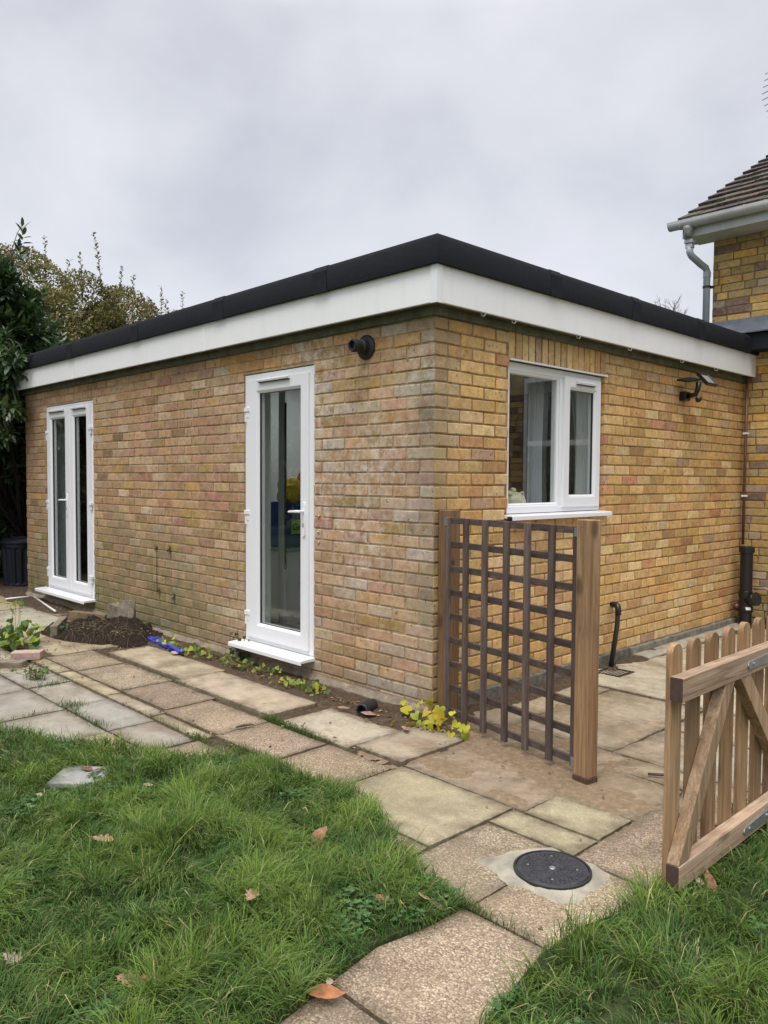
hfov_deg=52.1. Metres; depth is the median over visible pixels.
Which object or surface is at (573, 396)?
curtain
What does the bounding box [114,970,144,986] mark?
fallen leaf
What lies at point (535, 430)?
curtain
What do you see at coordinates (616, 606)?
waste pipe
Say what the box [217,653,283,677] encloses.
ivy
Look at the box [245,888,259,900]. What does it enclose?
fallen leaf
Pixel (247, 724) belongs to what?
stick
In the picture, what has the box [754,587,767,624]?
condensate pipe
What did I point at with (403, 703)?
ivy
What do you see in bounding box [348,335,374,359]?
flue terminal
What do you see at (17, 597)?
white pipe
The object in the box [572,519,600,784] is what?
fence post
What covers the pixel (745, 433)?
brown pipe
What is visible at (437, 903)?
fallen leaf
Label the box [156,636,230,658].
ivy
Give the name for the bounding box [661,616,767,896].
picket gate
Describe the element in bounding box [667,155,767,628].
brick house
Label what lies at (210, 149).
sky
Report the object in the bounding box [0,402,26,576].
cherry laurel
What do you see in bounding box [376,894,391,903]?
fallen leaf
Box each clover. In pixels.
[0,738,463,1023]
[486,909,767,1023]
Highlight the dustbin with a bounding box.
[0,536,27,586]
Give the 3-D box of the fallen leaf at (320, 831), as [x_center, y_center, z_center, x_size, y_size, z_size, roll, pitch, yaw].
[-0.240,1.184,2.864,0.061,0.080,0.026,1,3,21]
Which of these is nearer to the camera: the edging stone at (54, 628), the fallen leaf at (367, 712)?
the fallen leaf at (367, 712)
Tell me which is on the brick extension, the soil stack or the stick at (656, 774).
the soil stack
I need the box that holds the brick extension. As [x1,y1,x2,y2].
[11,233,758,713]
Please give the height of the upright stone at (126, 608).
0.209 m
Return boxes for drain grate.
[599,667,634,676]
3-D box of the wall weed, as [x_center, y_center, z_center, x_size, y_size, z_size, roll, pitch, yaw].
[-1.101,1.026,5.942,0.148,0.219,0.251,-2,3,-44]
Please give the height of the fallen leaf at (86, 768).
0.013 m
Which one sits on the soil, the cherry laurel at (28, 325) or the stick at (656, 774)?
the cherry laurel at (28, 325)
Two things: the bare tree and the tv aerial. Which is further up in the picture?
the tv aerial
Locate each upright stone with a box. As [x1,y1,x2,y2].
[107,603,117,618]
[117,600,135,617]
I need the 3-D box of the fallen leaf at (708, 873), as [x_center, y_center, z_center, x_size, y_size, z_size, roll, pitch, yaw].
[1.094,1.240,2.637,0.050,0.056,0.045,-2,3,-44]
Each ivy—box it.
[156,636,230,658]
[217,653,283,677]
[278,676,329,695]
[391,700,405,724]
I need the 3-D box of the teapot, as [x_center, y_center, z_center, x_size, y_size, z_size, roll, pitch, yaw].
[0.877,-0.085,5.366,0.182,0.162,0.273,1,3,18]
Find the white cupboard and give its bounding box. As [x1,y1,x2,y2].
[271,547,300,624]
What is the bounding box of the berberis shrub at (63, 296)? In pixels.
[0,232,125,424]
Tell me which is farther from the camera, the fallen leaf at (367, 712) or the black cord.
the black cord
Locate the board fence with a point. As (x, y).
(6, 520)
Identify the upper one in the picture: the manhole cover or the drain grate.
the drain grate
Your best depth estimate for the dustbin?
9.86 m
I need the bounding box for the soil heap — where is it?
[40,615,169,647]
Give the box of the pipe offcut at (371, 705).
[356,699,377,715]
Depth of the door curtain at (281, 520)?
6.42 m
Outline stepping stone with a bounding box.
[46,765,115,788]
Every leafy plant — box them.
[0,599,46,650]
[10,666,48,680]
[39,622,86,635]
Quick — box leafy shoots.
[162,291,184,312]
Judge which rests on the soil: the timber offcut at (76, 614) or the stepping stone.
the timber offcut at (76, 614)
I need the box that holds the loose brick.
[10,649,43,659]
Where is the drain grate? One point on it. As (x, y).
(628, 672)
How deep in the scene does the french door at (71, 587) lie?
8.22 m
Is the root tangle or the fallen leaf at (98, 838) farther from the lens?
the root tangle
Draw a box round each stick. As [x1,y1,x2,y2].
[236,723,253,727]
[648,773,663,775]
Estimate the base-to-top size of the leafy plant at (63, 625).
0.099 m
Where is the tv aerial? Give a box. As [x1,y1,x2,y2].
[762,72,767,111]
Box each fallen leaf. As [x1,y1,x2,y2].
[2,952,22,964]
[79,765,91,770]
[90,834,112,841]
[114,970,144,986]
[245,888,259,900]
[307,984,345,998]
[310,826,326,846]
[326,978,333,984]
[361,711,376,714]
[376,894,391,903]
[432,901,444,909]
[704,869,716,890]
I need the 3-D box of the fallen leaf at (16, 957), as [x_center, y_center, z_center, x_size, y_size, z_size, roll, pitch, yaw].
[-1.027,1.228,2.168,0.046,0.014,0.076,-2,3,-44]
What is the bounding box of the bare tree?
[654,294,686,313]
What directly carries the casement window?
in the brick extension
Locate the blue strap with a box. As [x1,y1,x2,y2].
[147,636,184,653]
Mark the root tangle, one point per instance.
(103, 628)
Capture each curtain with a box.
[278,391,284,626]
[527,378,544,502]
[571,391,576,493]
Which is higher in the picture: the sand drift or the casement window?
the casement window
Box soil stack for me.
[733,546,761,626]
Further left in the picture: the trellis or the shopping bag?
the shopping bag
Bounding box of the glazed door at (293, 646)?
[228,364,315,665]
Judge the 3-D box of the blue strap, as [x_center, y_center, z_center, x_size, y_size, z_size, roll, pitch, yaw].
[-1.773,1.075,6.367,0.067,0.060,0.679,-1,3,-37]
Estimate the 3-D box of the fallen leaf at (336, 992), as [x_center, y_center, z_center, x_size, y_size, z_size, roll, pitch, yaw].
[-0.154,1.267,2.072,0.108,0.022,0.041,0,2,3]
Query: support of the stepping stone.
on the lawn at (392, 936)
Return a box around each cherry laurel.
[0,217,70,535]
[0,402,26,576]
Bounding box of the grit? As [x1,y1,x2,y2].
[4,606,566,930]
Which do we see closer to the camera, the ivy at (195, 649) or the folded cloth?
the ivy at (195, 649)
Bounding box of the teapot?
[508,488,525,502]
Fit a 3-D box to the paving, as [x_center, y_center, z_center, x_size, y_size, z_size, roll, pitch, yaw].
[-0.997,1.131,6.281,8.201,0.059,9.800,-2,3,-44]
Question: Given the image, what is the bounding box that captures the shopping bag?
[271,501,300,547]
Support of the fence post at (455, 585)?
attached to the brick extension
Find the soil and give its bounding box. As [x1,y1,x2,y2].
[0,577,737,1022]
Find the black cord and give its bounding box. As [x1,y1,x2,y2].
[284,403,286,569]
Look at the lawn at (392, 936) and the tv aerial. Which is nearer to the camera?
the lawn at (392, 936)
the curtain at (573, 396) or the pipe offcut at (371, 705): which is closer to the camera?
the pipe offcut at (371, 705)
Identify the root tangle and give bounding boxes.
[44,614,160,649]
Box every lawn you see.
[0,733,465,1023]
[486,826,767,1023]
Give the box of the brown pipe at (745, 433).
[741,378,748,543]
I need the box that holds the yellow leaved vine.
[400,698,469,740]
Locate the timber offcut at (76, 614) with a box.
[69,610,109,619]
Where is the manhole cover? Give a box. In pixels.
[476,847,610,903]
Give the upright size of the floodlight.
0.253 m
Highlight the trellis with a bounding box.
[443,517,576,765]
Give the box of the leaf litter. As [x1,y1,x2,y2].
[0,593,646,843]
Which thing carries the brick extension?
on the soil
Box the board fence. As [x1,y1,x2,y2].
[0,492,21,555]
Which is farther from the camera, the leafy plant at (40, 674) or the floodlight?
the floodlight
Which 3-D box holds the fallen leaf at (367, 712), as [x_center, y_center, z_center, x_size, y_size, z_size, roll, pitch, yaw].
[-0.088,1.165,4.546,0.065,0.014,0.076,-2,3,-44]
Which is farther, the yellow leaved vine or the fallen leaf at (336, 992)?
the yellow leaved vine
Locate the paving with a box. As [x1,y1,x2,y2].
[0,596,765,1023]
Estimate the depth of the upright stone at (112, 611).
7.43 m
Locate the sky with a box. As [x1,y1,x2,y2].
[0,0,767,332]
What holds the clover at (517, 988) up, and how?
on the lawn at (621, 1005)
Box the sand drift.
[352,704,761,851]
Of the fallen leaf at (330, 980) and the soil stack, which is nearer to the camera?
the fallen leaf at (330, 980)
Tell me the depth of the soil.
5.12 m
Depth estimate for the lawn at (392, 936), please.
2.46 m
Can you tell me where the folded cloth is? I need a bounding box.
[277,477,300,502]
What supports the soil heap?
on the paving
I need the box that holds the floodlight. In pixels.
[677,372,717,401]
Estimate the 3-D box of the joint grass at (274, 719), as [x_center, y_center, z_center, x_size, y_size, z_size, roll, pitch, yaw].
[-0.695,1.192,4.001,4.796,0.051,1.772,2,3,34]
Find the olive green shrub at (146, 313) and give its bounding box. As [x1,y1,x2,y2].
[63,274,170,341]
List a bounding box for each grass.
[6,656,747,950]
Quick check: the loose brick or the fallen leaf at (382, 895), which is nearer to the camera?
the fallen leaf at (382, 895)
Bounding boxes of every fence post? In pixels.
[437,510,459,716]
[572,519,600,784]
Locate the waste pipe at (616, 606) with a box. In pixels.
[608,601,620,666]
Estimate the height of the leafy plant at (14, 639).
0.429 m
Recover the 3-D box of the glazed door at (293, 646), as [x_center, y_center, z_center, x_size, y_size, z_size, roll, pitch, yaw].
[-0.790,0.005,5.632,0.205,2.031,0.887,-2,3,-44]
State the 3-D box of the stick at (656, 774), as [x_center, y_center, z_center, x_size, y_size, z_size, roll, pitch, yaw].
[1.295,1.222,3.656,0.129,0.015,0.019,1,2,8]
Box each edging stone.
[0,659,26,668]
[50,616,67,636]
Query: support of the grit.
on the soil
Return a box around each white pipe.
[5,596,28,599]
[34,596,55,611]
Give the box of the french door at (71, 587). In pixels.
[35,400,95,603]
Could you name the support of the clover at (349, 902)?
on the lawn at (392, 936)
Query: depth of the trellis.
4.02 m
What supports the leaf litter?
on the soil
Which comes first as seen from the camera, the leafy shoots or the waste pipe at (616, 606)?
the waste pipe at (616, 606)
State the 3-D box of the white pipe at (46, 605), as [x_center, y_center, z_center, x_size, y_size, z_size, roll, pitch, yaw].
[-3.643,0.984,8.429,0.021,0.028,1.085,-1,3,-34]
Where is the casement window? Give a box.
[504,358,611,521]
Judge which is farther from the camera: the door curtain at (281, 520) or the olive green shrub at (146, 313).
the olive green shrub at (146, 313)
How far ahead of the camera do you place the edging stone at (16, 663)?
5.69 m
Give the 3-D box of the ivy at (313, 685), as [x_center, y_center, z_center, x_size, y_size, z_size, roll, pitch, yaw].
[-0.515,1.136,5.124,0.161,0.115,0.440,-2,3,-44]

